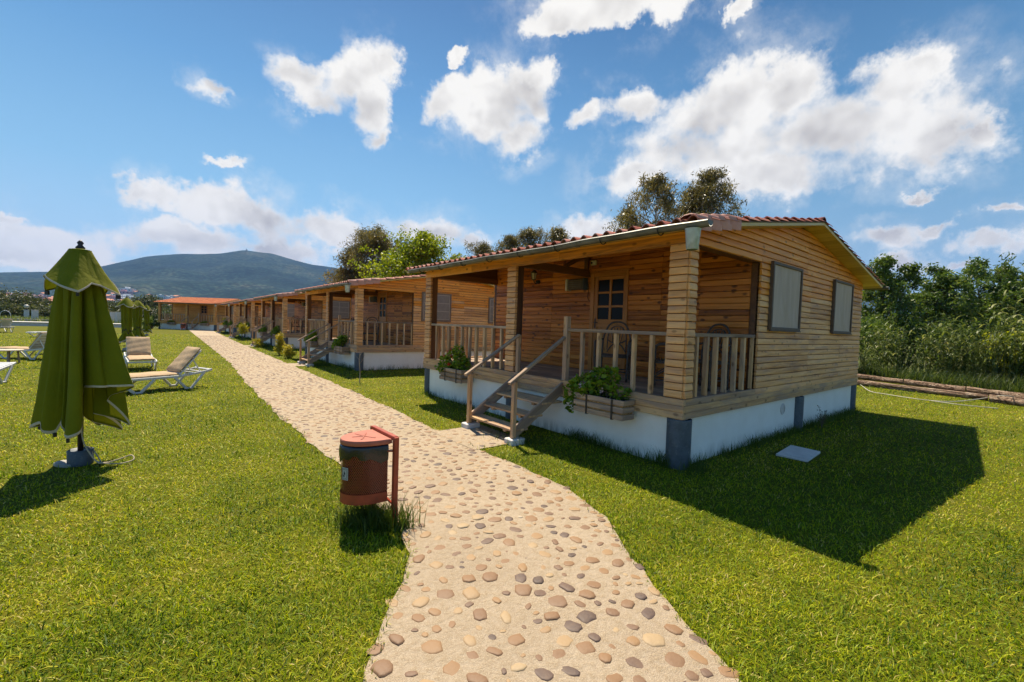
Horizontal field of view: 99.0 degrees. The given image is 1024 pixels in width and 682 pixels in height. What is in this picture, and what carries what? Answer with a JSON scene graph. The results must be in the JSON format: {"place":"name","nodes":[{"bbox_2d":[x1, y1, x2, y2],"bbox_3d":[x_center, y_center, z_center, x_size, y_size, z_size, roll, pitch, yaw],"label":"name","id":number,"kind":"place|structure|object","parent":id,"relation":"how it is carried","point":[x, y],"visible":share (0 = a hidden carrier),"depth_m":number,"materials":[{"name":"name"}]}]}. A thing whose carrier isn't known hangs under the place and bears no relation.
{"place":"outdoors","nodes":[
{"label":"outdoors","id":0,"kind":"place"},
{"bbox_2d":[189,330,740,681],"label":"path","id":1,"kind":"structure","parent":0,"point":[519,574],"depth_m":3.12,"materials":[{"name":"stone"}]},
{"bbox_2d":[0,250,993,326],"bbox_3d":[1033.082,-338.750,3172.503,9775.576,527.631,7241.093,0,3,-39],"label":"mountain","id":2,"kind":"structure","parent":0,"point":[242,274],"depth_m":2450.69,"materials":[{"name":"plant"}]},
{"bbox_2d":[0,326,1023,681],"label":"lawn","id":3,"kind":"structure","parent":0,"point":[292,472],"depth_m":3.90,"materials":[{"name":"plant"}]},
{"bbox_2d":[0,319,14,331],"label":"sun lounger","id":4,"kind":"object","parent":3,"relation":"on","point":[5,323],"visible":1,"depth_m":32.20,"materials":[{"name":"plastic"}]},
{"bbox_2d":[0,362,16,383],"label":"sun lounger","id":5,"kind":"object","parent":3,"relation":"on","point":[4,365],"visible":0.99,"depth_m":10.51,"materials":[{"name":"white plastic"}]},
{"bbox_2d":[0,349,23,362],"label":"side table","id":6,"kind":"object","parent":3,"relation":"on","point":[8,354],"visible":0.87,"depth_m":14.25,"materials":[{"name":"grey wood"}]},
{"bbox_2d":[0,332,46,359],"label":"sun lounger","id":7,"kind":"object","parent":3,"relation":"on","point":[38,343],"visible":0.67,"depth_m":15.39,"materials":[{"name":"beige fabric"}]},
{"bbox_2d":[29,240,134,467],"bbox_3d":[-4.925,0.162,5.040,0.871,2.622,0.825,0,3,-42],"label":"closed parasol","id":8,"kind":"object","parent":3,"relation":"on","point":[84,372],"visible":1,"depth_m":4.88,"materials":[{"name":"green fabric"}]},
{"bbox_2d":[115,296,137,350],"bbox_3d":[-17.855,-0.828,20.284,0.875,2.590,0.833,1,2,-35],"label":"closed parasol","id":9,"kind":"object","parent":3,"relation":"on","point":[126,304],"visible":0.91,"depth_m":20.14,"materials":[{"name":"green fabric"}]},
{"bbox_2d":[132,299,146,336],"bbox_3d":[-20.775,-1.067,24.279,0.833,2.590,0.875,2,2,12],"label":"closed parasol","id":10,"kind":"object","parent":3,"relation":"on","point":[137,331],"visible":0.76,"depth_m":24.14,"materials":[{"name":"green fabric"}]},
{"bbox_2d":[123,337,156,369],"bbox_3d":[-11.893,0.384,13.988,0.729,0.977,2.040,0,3,-44],"label":"sun lounger","id":11,"kind":"object","parent":3,"relation":"on","point":[138,349],"visible":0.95,"depth_m":14.21,"materials":[{"name":"beige fabric"}]},
{"bbox_2d":[142,304,151,335],"bbox_3d":[-28.616,-1.660,34.286,0.717,2.538,0.683,2,2,8],"label":"closed parasol","id":12,"kind":"object","parent":3,"relation":"on","point":[146,328],"visible":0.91,"depth_m":34.18,"materials":[{"name":"green fabric"}]},
{"bbox_2d":[142,316,161,328],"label":"clipped shrub","id":13,"kind":"object","parent":3,"relation":"on","point":[153,321],"visible":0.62,"depth_m":49.88,"materials":[{"name":"green plant"}]},
{"bbox_2d":[127,346,211,394],"bbox_3d":[-8.205,0.645,10.116,0.729,0.977,2.040,3,2,27],"label":"sun lounger","id":14,"kind":"object","parent":3,"relation":"on","point":[180,362],"visible":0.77,"depth_m":10.39,"materials":[{"name":"fabric"}]},
{"bbox_2d":[153,297,244,330],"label":"timber cabin","id":15,"kind":"object","parent":3,"relation":"on","point":[192,313],"visible":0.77,"depth_m":52.51,"materials":[{"name":"brown wood"}]},
{"bbox_2d":[200,305,207,321],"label":"door","id":16,"kind":"structure","parent":15,"relation":"in","point":[203,309],"depth_m":53.38,"materials":[{"name":"brown wood"}]},
{"bbox_2d":[216,302,265,332],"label":"timber cabin","id":17,"kind":"object","parent":3,"relation":"on","point":[258,309],"visible":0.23,"depth_m":44.89,"materials":[{"name":"brown wood"}]},
{"bbox_2d":[236,323,248,339],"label":"tree","id":18,"kind":"object","parent":3,"relation":"on","point":[242,331],"visible":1,"depth_m":32.33,"materials":[{"name":"yellow plant"}]},
{"bbox_2d":[251,338,264,347],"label":"yellow shrub","id":19,"kind":"object","parent":3,"relation":"on","point":[257,341],"visible":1,"depth_m":25.47,"materials":[{"name":"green plant"}]},
{"bbox_2d":[229,298,294,338],"bbox_3d":[-19.690,-2.158,39.167,9.561,3.957,7.780,0,3,-39],"label":"timber cabin","id":20,"kind":"object","parent":3,"relation":"on","point":[246,319],"visible":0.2,"depth_m":35.93,"materials":[{"name":"brown wood"}]},
{"bbox_2d":[287,304,294,317],"bbox_3d":[-17.921,-2.493,36.130,1.314,1.120,0.072,0,3,-39],"label":"window","id":21,"kind":"structure","parent":20,"relation":"in","point":[290,307],"depth_m":35.94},
{"bbox_2d":[273,332,285,354],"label":"yellow shrub","id":22,"kind":"object","parent":3,"relation":"on","point":[280,343],"visible":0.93,"depth_m":20.70,"materials":[{"name":"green plant"}]},
{"bbox_2d":[281,344,297,358],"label":"yellow shrub","id":23,"kind":"object","parent":3,"relation":"on","point":[290,354],"visible":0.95,"depth_m":19.02,"materials":[{"name":"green plant"}]},
{"bbox_2d":[250,292,350,348],"bbox_3d":[-12.403,-1.587,29.967,9.561,3.957,7.780,0,3,-39],"label":"timber cabin","id":24,"kind":"object","parent":3,"relation":"on","point":[342,306],"visible":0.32,"depth_m":26.91,"materials":[{"name":"brown wood"}]},
{"bbox_2d":[270,326,280,338],"bbox_3d":[-13.985,-0.532,25.897,1.036,0.803,0.403,4,3,43],"label":"flower box","id":25,"kind":"object","parent":24,"relation":"attached to","point":[274,331],"visible":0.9,"depth_m":25.81,"materials":[{"name":"grey wood"}]},
{"bbox_2d":[333,300,349,318],"bbox_3d":[-10.633,-1.922,26.930,1.314,1.120,0.072,0,3,-39],"label":"window","id":26,"kind":"structure","parent":24,"relation":"in","point":[342,308],"depth_m":27.02,"materials":[{"name":"glass"}]},
{"bbox_2d":[319,245,372,284],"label":"eucalyptus tree","id":27,"kind":"object","parent":3,"relation":"on","point":[342,270],"visible":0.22,"depth_m":41.18,"materials":[{"name":"green plant"}]},
{"bbox_2d":[339,425,398,521],"bbox_3d":[-1.316,1.225,3.869,0.413,0.825,0.534,0,3,-40],"label":"litter bin","id":28,"kind":"object","parent":3,"relation":"on","point":[364,456],"visible":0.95,"depth_m":3.73,"materials":[{"name":"wood"}]},
{"bbox_2d":[337,223,401,279],"bbox_3d":[-13.051,-5.754,42.190,7.642,11.409,9.558,0,3,-39],"label":"eucalyptus tree","id":29,"kind":"object","parent":3,"relation":"on","point":[373,238],"visible":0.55,"depth_m":39.78,"materials":[{"name":"green plant"}]},
{"bbox_2d":[294,274,494,370],"bbox_3d":[-4.715,-0.982,20.192,9.561,3.957,7.780,0,3,-39],"label":"timber cabin","id":30,"kind":"object","parent":3,"relation":"on","point":[397,309],"visible":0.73,"depth_m":17.31,"materials":[{"name":"brown wood"}]},
{"bbox_2d":[303,329,317,347],"bbox_3d":[-8.821,-0.127,19.248,1.021,0.801,0.399,4,3,44],"label":"flower box","id":31,"kind":"object","parent":30,"relation":"attached to","point":[313,343],"visible":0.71,"depth_m":19.03,"materials":[{"name":"grey wood"}]},
{"bbox_2d":[331,334,348,354],"bbox_3d":[-6.338,0.105,16.219,0.478,0.729,1.205,0,3,-39],"label":"flower box","id":32,"kind":"object","parent":30,"relation":"attached to","point":[340,348],"visible":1,"depth_m":16.09,"materials":[{"name":"grey wood"}]},
{"bbox_2d":[362,317,378,344],"bbox_3d":[-5.272,-0.377,16.348,0.617,1.057,0.610,2,2,-9],"label":"willow armchair","id":33,"kind":"object","parent":30,"relation":"on","point":[377,333],"visible":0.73,"depth_m":16.53,"materials":[{"name":"wicker"}]},
{"bbox_2d":[377,292,387,342],"bbox_3d":[-5.592,-1.010,18.869,0.085,2.123,1.030,0,3,-39],"label":"door","id":34,"kind":"structure","parent":30,"relation":"in","point":[382,297],"depth_m":18.82,"materials":[{"name":"brown wood"}]},
{"bbox_2d":[421,292,451,321],"bbox_3d":[-2.945,-1.317,17.154,1.314,1.120,0.072,0,3,-39],"label":"window","id":35,"kind":"structure","parent":30,"relation":"in","point":[444,301],"depth_m":17.30,"materials":[{"name":"glass"}]},
{"bbox_2d":[488,297,493,323],"bbox_3d":[-0.497,-1.304,19.136,1.314,1.120,0.072,0,3,-39],"label":"window","id":36,"kind":"structure","parent":30,"relation":"in","point":[491,300],"depth_m":18.80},
{"bbox_2d":[347,225,448,278],"bbox_3d":[-7.054,-3.497,28.560,6.992,8.286,7.339,0,3,-39],"label":"leafy tree","id":37,"kind":"object","parent":3,"relation":"on","point":[387,271],"visible":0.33,"depth_m":27.01,"materials":[{"name":"green plant"}]},
{"bbox_2d":[388,228,453,276],"bbox_3d":[-5.530,-3.221,28.010,5.320,7.857,5.099,0,3,-39],"label":"leafy tree","id":38,"kind":"object","parent":3,"relation":"on","point":[436,249],"visible":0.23,"depth_m":27.26,"materials":[{"name":"green plant"}]},
{"bbox_2d":[454,239,502,256],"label":"eucalyptus tree","id":39,"kind":"object","parent":3,"relation":"on","point":[483,248],"visible":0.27,"depth_m":35.63,"materials":[{"name":"green plant"}]},
{"bbox_2d":[494,233,521,250],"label":"eucalyptus tree","id":40,"kind":"object","parent":3,"relation":"on","point":[510,239],"visible":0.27,"depth_m":35.61,"materials":[{"name":"green plant"}]},
{"bbox_2d":[501,225,549,250],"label":"eucalyptus tree","id":41,"kind":"object","parent":3,"relation":"on","point":[531,234],"visible":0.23,"depth_m":34.78,"materials":[{"name":"green plant"}]},
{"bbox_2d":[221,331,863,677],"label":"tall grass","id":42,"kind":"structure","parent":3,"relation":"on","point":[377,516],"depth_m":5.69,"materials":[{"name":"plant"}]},
{"bbox_2d":[603,203,641,231],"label":"eucalyptus tree","id":43,"kind":"object","parent":3,"relation":"on","point":[623,210],"visible":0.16,"depth_m":26.15,"materials":[{"name":"green plant"}]},
{"bbox_2d":[404,213,889,469],"bbox_3d":[2.876,-0.382,10.440,9.561,3.957,7.780,0,3,-39],"label":"timber cabin","id":44,"kind":"object","parent":3,"relation":"on","point":[780,298],"visible":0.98,"depth_m":7.55,"materials":[{"name":"brown wood"}]},
{"bbox_2d":[434,344,470,383],"bbox_3d":[-1.260,0.467,9.529,1.025,0.809,0.412,4,3,43],"label":"flower box","id":45,"kind":"object","parent":44,"relation":"attached to","point":[454,370],"visible":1,"depth_m":9.42,"materials":[{"name":"grey wood"}]},
{"bbox_2d":[531,270,540,283],"bbox_3d":[0.581,-1.578,10.698,0.313,0.377,0.165,0,3,-39],"label":"wall lantern","id":46,"kind":"object","parent":44,"relation":"attached to","point":[533,274],"depth_m":10.62,"materials":[{"name":"black metal"}]},
{"bbox_2d":[565,278,588,299],"bbox_3d":[1.483,-1.189,9.607,0.185,0.666,0.716,0,3,-39],"label":"air conditioner","id":47,"kind":"object","parent":44,"relation":"attached to","point":[576,284],"visible":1,"depth_m":9.57,"materials":[{"name":"beige plastic"}]},
{"bbox_2d":[562,365,634,420],"bbox_3d":[1.247,0.744,6.464,1.218,0.812,0.457,4,3,44],"label":"flower box","id":48,"kind":"object","parent":44,"relation":"attached to","point":[592,399],"visible":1,"depth_m":6.32,"materials":[{"name":"grey wood"}]},
{"bbox_2d":[587,268,630,374],"bbox_3d":[1.984,-0.410,9.106,0.123,2.123,1.030,0,3,-39],"label":"door","id":49,"kind":"structure","parent":44,"relation":"in","point":[609,295],"depth_m":9.09,"materials":[{"name":"brown wood"}]},
{"bbox_2d":[593,321,631,381],"bbox_3d":[1.830,0.164,7.842,0.617,1.057,0.610,3,2,23],"label":"willow armchair","id":50,"kind":"object","parent":44,"relation":"on","point":[627,356],"visible":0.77,"depth_m":7.93,"materials":[{"name":"wicker"}]},
{"bbox_2d":[653,322,695,385],"bbox_3d":[2.515,0.222,6.831,0.610,1.057,0.617,3,2,21],"label":"willow armchair","id":51,"kind":"object","parent":44,"relation":"on","point":[658,360],"visible":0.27,"depth_m":6.69,"materials":[{"name":"wicker"}]},
{"bbox_2d":[698,323,731,390],"bbox_3d":[3.143,0.236,7.062,0.610,1.057,0.617,1,2,-29],"label":"willow armchair","id":52,"kind":"object","parent":44,"relation":"on","point":[700,360],"visible":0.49,"depth_m":6.95,"materials":[{"name":"wicker"}]},
{"bbox_2d":[767,261,803,331],"bbox_3d":[4.646,-0.717,7.403,1.314,1.120,0.072,0,3,-39],"label":"window","id":53,"kind":"structure","parent":44,"relation":"in","point":[786,281],"depth_m":7.36,"materials":[{"name":"grey glass"}]},
{"bbox_2d":[830,279,853,334],"bbox_3d":[7.094,-0.703,9.384,1.314,1.120,0.072,0,3,-39],"label":"window","id":54,"kind":"structure","parent":44,"relation":"in","point":[843,292],"depth_m":9.34,"materials":[{"name":"grey glass"}]},
{"bbox_2d":[611,170,684,230],"bbox_3d":[7.800,-4.136,24.854,4.504,10.805,4.414,2,2,3],"label":"eucalyptus tree","id":55,"kind":"object","parent":3,"relation":"on","point":[657,182],"visible":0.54,"depth_m":24.25,"materials":[{"name":"green plant"}]},
{"bbox_2d":[776,445,819,461],"bbox_3d":[4.264,1.682,6.515,0.720,0.064,0.400,-1,5,-43],"label":"access cover","id":56,"kind":"object","parent":3,"relation":"on","point":[799,453],"visible":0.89,"depth_m":6.44,"materials":[{"name":"concrete"}]},
{"bbox_2d":[815,405,827,427],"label":"dry weed","id":57,"kind":"object","parent":3,"relation":"on","point":[823,419],"visible":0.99,"depth_m":8.39,"materials":[{"name":"green plant"}]},
{"bbox_2d":[858,342,883,374],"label":"reed clump","id":58,"kind":"object","parent":3,"relation":"on","point":[864,359],"visible":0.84,"depth_m":18.50,"materials":[{"name":"green plant"}]},
{"bbox_2d":[857,374,903,383],"bbox_3d":[13.477,1.386,16.651,0.216,0.211,2.507,1,2,-18],"label":"log","id":59,"kind":"object","parent":3,"relation":"on","point":[879,379],"visible":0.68,"depth_m":16.13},
{"bbox_2d":[857,380,987,400],"bbox_3d":[13.387,1.602,15.082,0.240,0.236,4.367,1,2,-24],"label":"log","id":60,"kind":"object","parent":3,"relation":"on","point":[922,390],"visible":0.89,"depth_m":14.45,"materials":[{"name":"wood"}]},
{"bbox_2d":[904,379,965,391],"bbox_3d":[14.024,1.478,14.575,0.210,0.211,1.828,2,2,-12],"label":"log","id":61,"kind":"object","parent":60,"relation":"on","point":[933,385],"visible":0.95,"depth_m":14.49,"materials":[{"name":"wood"}]},
{"bbox_2d":[966,386,1023,398],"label":"log","id":62,"kind":"object","parent":60,"relation":"on","point":[989,391],"visible":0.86,"depth_m":12.98,"materials":[{"name":"wood"}]},
{"bbox_2d":[860,384,1014,408],"bbox_3d":[13.021,1.542,14.868,3.141,0.258,6.712,2,2,-7],"label":"garden hose","id":63,"kind":"object","parent":3,"relation":"on","point":[944,401],"visible":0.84,"depth_m":12.50,"materials":[{"name":"white plastic"}]},
{"bbox_2d":[856,364,1023,392],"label":"rough weeds","id":64,"kind":"object","parent":3,"relation":"on","point":[980,383],"visible":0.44,"depth_m":15.89,"materials":[{"name":"green plant"}]},
{"bbox_2d":[989,394,1023,405],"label":"log","id":65,"kind":"object","parent":3,"relation":"on","point":[1008,400],"visible":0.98,"depth_m":12.52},
{"bbox_2d":[0,0,1023,293],"label":"sky","id":66,"kind":"structure","parent":0,"point":[130,129],"materials":[{"name":"blue"}]},
{"bbox_2d":[17,317,1021,390],"bbox_3d":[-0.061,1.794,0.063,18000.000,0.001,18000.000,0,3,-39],"label":"ground","id":67,"kind":"structure","parent":0,"point":[888,368],"depth_m":26.15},
{"bbox_2d":[0,301,42,316],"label":"broad tree","id":68,"kind":"object","parent":67,"relation":"on","point":[15,310],"visible":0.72,"depth_m":90.88,"materials":[{"name":"green plant"}]},
{"bbox_2d":[0,282,50,307],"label":"broad tree","id":69,"kind":"object","parent":67,"relation":"on","point":[18,299],"visible":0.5,"depth_m":100.15,"materials":[{"name":"green plant"}]},
{"bbox_2d":[29,303,50,316],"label":"broad tree","id":70,"kind":"object","parent":67,"relation":"on","point":[46,311],"visible":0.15,"depth_m":94.75,"materials":[{"name":"green plant"}]},
{"bbox_2d":[11,321,120,327],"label":"pool kerb","id":71,"kind":"structure","parent":67,"relation":"on","point":[32,323],"depth_m":46.87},
{"bbox_2d":[0,315,169,326],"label":"meadow weeds","id":72,"kind":"object","parent":67,"relation":"on","point":[15,318],"visible":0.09,"depth_m":53.44,"materials":[{"name":"green plant"}]},
{"bbox_2d":[122,294,171,308],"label":"broad tree","id":73,"kind":"object","parent":67,"relation":"on","point":[149,299],"visible":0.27,"depth_m":106.26,"materials":[{"name":"green plant"}]},
{"bbox_2d":[142,306,171,317],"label":"broad tree","id":74,"kind":"object","parent":67,"relation":"on","point":[154,310],"visible":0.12,"depth_m":86.57,"materials":[{"name":"green plant"}]},
{"bbox_2d":[142,310,171,319],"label":"broad tree","id":75,"kind":"object","parent":67,"relation":"on","point":[165,312],"visible":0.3,"depth_m":82.98,"materials":[{"name":"green plant"}]},
{"bbox_2d":[538,225,570,243],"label":"eucalyptus tree","id":76,"kind":"object","parent":67,"relation":"on","point":[558,234],"visible":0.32,"depth_m":33.60,"materials":[{"name":"green plant"}]},
{"bbox_2d":[646,185,723,221],"bbox_3d":[10.640,-4.107,26.133,5.126,10.853,5.650,0,3,-39],"label":"eucalyptus tree","id":77,"kind":"object","parent":67,"relation":"on","point":[688,197],"visible":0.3,"depth_m":25.88,"materials":[{"name":"green plant"}]},
{"bbox_2d":[673,165,750,217],"bbox_3d":[11.780,-4.406,25.231,4.767,11.598,5.270,1,2,-16],"label":"eucalyptus tree","id":78,"kind":"object","parent":67,"relation":"on","point":[709,181],"visible":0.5,"depth_m":25.01,"materials":[{"name":"green plant"}]},
{"bbox_2d":[858,331,900,371],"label":"reed clump","id":79,"kind":"object","parent":67,"relation":"on","point":[880,359],"visible":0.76,"depth_m":19.13,"materials":[{"name":"green plant"}]},
{"bbox_2d":[858,313,903,367],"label":"reed clump","id":80,"kind":"object","parent":67,"relation":"on","point":[875,340],"visible":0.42,"depth_m":20.84,"materials":[{"name":"green plant"}]},
{"bbox_2d":[859,310,909,369],"bbox_3d":[18.333,0.005,22.472,3.362,3.345,3.205,0,3,-39],"label":"understorey shrub","id":81,"kind":"object","parent":67,"relation":"on","point":[872,320],"visible":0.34,"depth_m":21.91,"materials":[{"name":"green plant"}]},
{"bbox_2d":[860,311,914,374],"bbox_3d":[16.755,0.180,19.524,2.367,3.042,2.036,0,3,-39],"label":"reed clump","id":82,"kind":"object","parent":67,"relation":"on","point":[891,346],"visible":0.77,"depth_m":19.45,"materials":[{"name":"green plant"}]},
{"bbox_2d":[860,253,929,369],"bbox_3d":[20.613,-1.494,23.908,3.416,6.466,3.852,1,2,-21],"label":"ash tree","id":83,"kind":"object","parent":67,"relation":"on","point":[885,275],"visible":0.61,"depth_m":23.32,"materials":[{"name":"green plant"}]},
{"bbox_2d":[871,313,946,372],"bbox_3d":[20.714,0.117,23.121,4.093,3.244,3.549,0,3,-39],"label":"understorey shrub","id":84,"kind":"object","parent":67,"relation":"on","point":[910,337],"visible":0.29,"depth_m":22.26,"materials":[{"name":"green plant"}]},
{"bbox_2d":[893,326,935,374],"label":"reed clump","id":85,"kind":"object","parent":67,"relation":"on","point":[902,345],"visible":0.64,"depth_m":19.22,"materials":[{"name":"green plant"}]},
{"bbox_2d":[885,334,944,377],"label":"reed clump","id":86,"kind":"object","parent":67,"relation":"on","point":[917,364],"visible":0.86,"depth_m":18.22,"materials":[{"name":"green plant"}]},
{"bbox_2d":[911,317,959,379],"bbox_3d":[18.010,0.366,18.798,1.874,2.799,2.178,3,2,19],"label":"reed clump","id":87,"kind":"object","parent":67,"relation":"on","point":[935,356],"visible":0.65,"depth_m":18.85,"materials":[{"name":"green plant"}]},
{"bbox_2d":[889,262,995,370],"bbox_3d":[23.594,-1.325,24.468,4.060,6.299,4.579,0,3,-39],"label":"ash tree","id":88,"kind":"object","parent":67,"relation":"on","point":[936,303],"visible":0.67,"depth_m":23.98,"materials":[{"name":"green plant"}]},
{"bbox_2d":[898,313,989,363],"bbox_3d":[22.731,0.119,23.087,4.357,3.389,3.458,0,3,-39],"label":"understorey shrub","id":89,"kind":"object","parent":67,"relation":"on","point":[951,320],"visible":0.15,"depth_m":22.80,"materials":[{"name":"green plant"}]},
{"bbox_2d":[924,322,974,380],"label":"reed clump","id":90,"kind":"object","parent":67,"relation":"on","point":[947,347],"visible":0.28,"depth_m":19.35,"materials":[{"name":"green plant"}]},
{"bbox_2d":[927,314,971,371],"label":"reed clump","id":91,"kind":"object","parent":67,"relation":"on","point":[948,337],"visible":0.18,"depth_m":20.88,"materials":[{"name":"green plant"}]},
{"bbox_2d":[931,344,968,381],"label":"reed clump","id":92,"kind":"object","parent":67,"relation":"on","point":[946,367],"visible":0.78,"depth_m":18.20,"materials":[{"name":"green plant"}]},
{"bbox_2d":[921,324,992,380],"bbox_3d":[19.288,0.540,19.044,2.316,2.530,2.526,2,2,5],"label":"reed clump","id":93,"kind":"object","parent":67,"relation":"on","point":[952,364],"visible":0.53,"depth_m":19.05,"materials":[{"name":"green plant"}]},
{"bbox_2d":[928,320,988,380],"bbox_3d":[19.265,0.434,18.911,1.833,2.738,2.130,0,3,-37],"label":"reed clump","id":94,"kind":"object","parent":67,"relation":"on","point":[963,356],"visible":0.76,"depth_m":18.68,"materials":[{"name":"green plant"}]},
{"bbox_2d":[948,313,992,380],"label":"reed clump","id":95,"kind":"object","parent":67,"relation":"on","point":[977,332],"visible":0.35,"depth_m":19.31,"materials":[{"name":"green plant"}]},
{"bbox_2d":[937,314,1010,371],"bbox_3d":[25.056,0.131,23.535,3.914,3.479,3.666,0,3,-39],"label":"bush","id":96,"kind":"object","parent":67,"relation":"on","point":[982,322],"visible":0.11,"depth_m":23.10,"materials":[{"name":"green plant"}]},
{"bbox_2d":[952,340,1001,384],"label":"reed clump","id":97,"kind":"object","parent":67,"relation":"on","point":[970,366],"visible":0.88,"depth_m":18.31,"materials":[{"name":"green plant"}]},
{"bbox_2d":[944,252,1023,372],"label":"ash tree","id":98,"kind":"object","parent":67,"relation":"on","point":[1014,291],"visible":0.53,"depth_m":24.35,"materials":[{"name":"green plant"}]},
{"bbox_2d":[950,309,1023,381],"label":"reed clump","id":99,"kind":"object","parent":67,"relation":"on","point":[998,324],"visible":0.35,"depth_m":19.89,"materials":[{"name":"green plant"}]},
{"bbox_2d":[954,258,1023,322],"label":"ash tree","id":100,"kind":"object","parent":67,"relation":"on","point":[1011,275],"visible":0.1,"depth_m":25.47,"materials":[{"name":"green plant"}]},
{"bbox_2d":[956,305,1023,375],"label":"reed clump","id":101,"kind":"object","parent":67,"relation":"on","point":[1012,319],"visible":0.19,"depth_m":21.41,"materials":[{"name":"green plant"}]},
{"bbox_2d":[967,317,1022,382],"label":"reed clump","id":102,"kind":"object","parent":67,"relation":"on","point":[992,372],"visible":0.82,"depth_m":18.51,"materials":[{"name":"green plant"}]},
{"bbox_2d":[970,321,1023,384],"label":"reed clump","id":103,"kind":"object","parent":67,"relation":"on","point":[1009,355],"visible":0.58,"depth_m":18.77,"materials":[{"name":"green plant"}]},
{"bbox_2d":[985,290,1023,372],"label":"reed clump","id":104,"kind":"object","parent":67,"relation":"on","point":[998,316],"visible":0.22,"depth_m":20.98,"materials":[{"name":"green plant"}]},
{"bbox_2d":[985,323,1023,382],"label":"reed clump","id":105,"kind":"object","parent":67,"relation":"on","point":[1015,374],"visible":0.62,"depth_m":18.59,"materials":[{"name":"green plant"}]},
{"bbox_2d":[987,306,1023,334],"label":"understorey shrub","id":106,"kind":"object","parent":67,"relation":"on","point":[1021,328],"visible":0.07,"depth_m":23.14,"materials":[{"name":"green plant"}]},
{"bbox_2d":[980,326,1023,382],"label":"lime shrub","id":107,"kind":"object","parent":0,"point":[1006,335],"visible":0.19,"depth_m":19.51,"materials":[{"name":"green plant"}]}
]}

